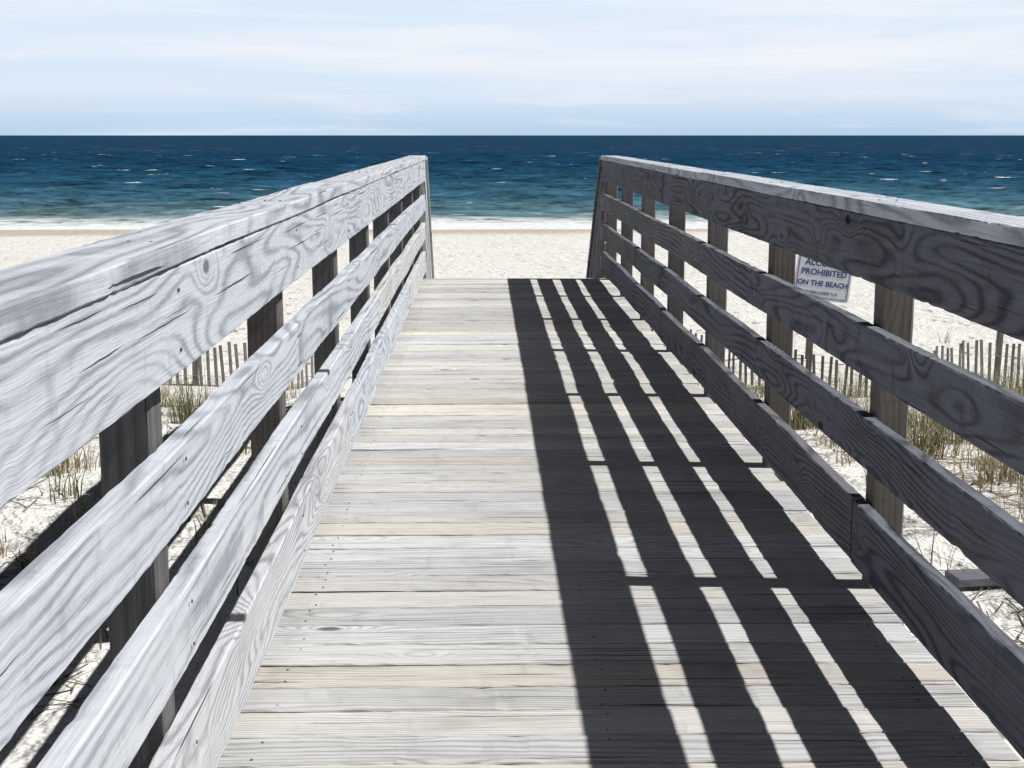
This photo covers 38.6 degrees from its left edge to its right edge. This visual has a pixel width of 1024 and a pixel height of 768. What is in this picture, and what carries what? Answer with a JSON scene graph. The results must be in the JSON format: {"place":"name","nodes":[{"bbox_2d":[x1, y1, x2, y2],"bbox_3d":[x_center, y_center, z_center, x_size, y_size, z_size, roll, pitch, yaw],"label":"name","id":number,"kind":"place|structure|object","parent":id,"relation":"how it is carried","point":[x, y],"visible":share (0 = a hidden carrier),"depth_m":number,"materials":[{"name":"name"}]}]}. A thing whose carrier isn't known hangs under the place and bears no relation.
{"place":"outdoors","nodes":[
{"label":"outdoors","id":0,"kind":"place"},
{"bbox_2d":[0,135,1023,229],"bbox_3d":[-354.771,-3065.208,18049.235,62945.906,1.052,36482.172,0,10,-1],"label":"sea","id":1,"kind":"structure","parent":0,"point":[92,182],"depth_m":206.32,"materials":[{"name":"liquid"}]},
{"bbox_2d":[0,229,1023,767],"bbox_3d":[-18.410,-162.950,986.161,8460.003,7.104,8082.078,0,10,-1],"label":"sand beach ground","id":2,"kind":"structure","parent":0,"point":[516,253],"depth_m":15.32,"materials":[{"name":"beige sand"}]},
{"bbox_2d":[164,342,348,390],"bbox_3d":[-8.538,-0.124,16.726,13.331,1.292,1.906,0,10,-1],"label":"sand fence","id":3,"kind":"object","parent":2,"relation":"on","point":[196,365],"visible":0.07,"depth_m":16.16,"materials":[{"name":"brown wood"}]},
{"bbox_2d":[420,156,434,277],"bbox_3d":[-0.844,-0.704,14.282,0.150,3.031,2.258,0,10,-1],"label":"stair handrail","id":4,"kind":"object","parent":2,"relation":"on","point":[427,246],"visible":0.25,"depth_m":13.44,"materials":[{"name":"wood"}]},
{"bbox_2d":[0,322,1023,718],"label":"beach grass","id":5,"kind":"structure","parent":2,"relation":"on","point":[930,436],"depth_m":6.51,"materials":[{"name":"green plant"}]},
{"bbox_2d":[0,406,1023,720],"bbox_3d":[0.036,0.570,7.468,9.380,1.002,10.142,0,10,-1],"label":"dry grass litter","id":6,"kind":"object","parent":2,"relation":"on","point":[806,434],"visible":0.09,"depth_m":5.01,"materials":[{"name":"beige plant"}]},
{"bbox_2d":[586,156,606,277],"bbox_3d":[0.829,-0.708,14.314,0.150,3.033,2.259,0,10,-1],"label":"stair handrail","id":7,"kind":"object","parent":2,"relation":"on","point":[597,244],"visible":0.33,"depth_m":13.49,"materials":[{"name":"grey wood"}]},
{"bbox_2d":[217,278,1023,767],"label":"boardwalk deck","id":8,"kind":"structure","parent":2,"relation":"on","point":[569,522],"depth_m":4.11,"materials":[{"name":"grey wood"}]},
{"bbox_2d":[0,155,426,767],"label":"wooden railing","id":9,"kind":"object","parent":8,"relation":"attached to","point":[104,339],"visible":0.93,"depth_m":2.54,"materials":[{"name":"grey wood"}]},
{"bbox_2d":[600,155,1023,758],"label":"wooden railing","id":10,"kind":"object","parent":8,"relation":"attached to","point":[904,253],"visible":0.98,"depth_m":4.06,"materials":[{"name":"grey wood"}]},
{"bbox_2d":[795,255,851,358],"bbox_3d":[3.986,-0.861,18.840,0.812,1.881,0.092,-1,10,-5],"label":"warning sign","id":11,"kind":"object","parent":2,"relation":"on","point":[820,280],"visible":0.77,"depth_m":18.72,"materials":[{"name":"white metal"}]},
{"bbox_2d":[690,329,1023,396],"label":"sand fence","id":12,"kind":"object","parent":2,"relation":"on","point":[810,361],"visible":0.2,"depth_m":16.64,"materials":[{"name":"brown wood"}]},
{"bbox_2d":[945,569,997,586],"bbox_3d":[2.310,0.610,4.841,1.818,0.047,0.101,-2,10,-9],"label":"driftwood plank","id":13,"kind":"object","parent":2,"relation":"on","point":[966,578],"visible":0.5,"depth_m":4.67,"materials":[{"name":"grey wood"}]},
{"bbox_2d":[0,0,1023,134],"label":"sky","id":14,"kind":"structure","parent":0,"point":[68,67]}
]}

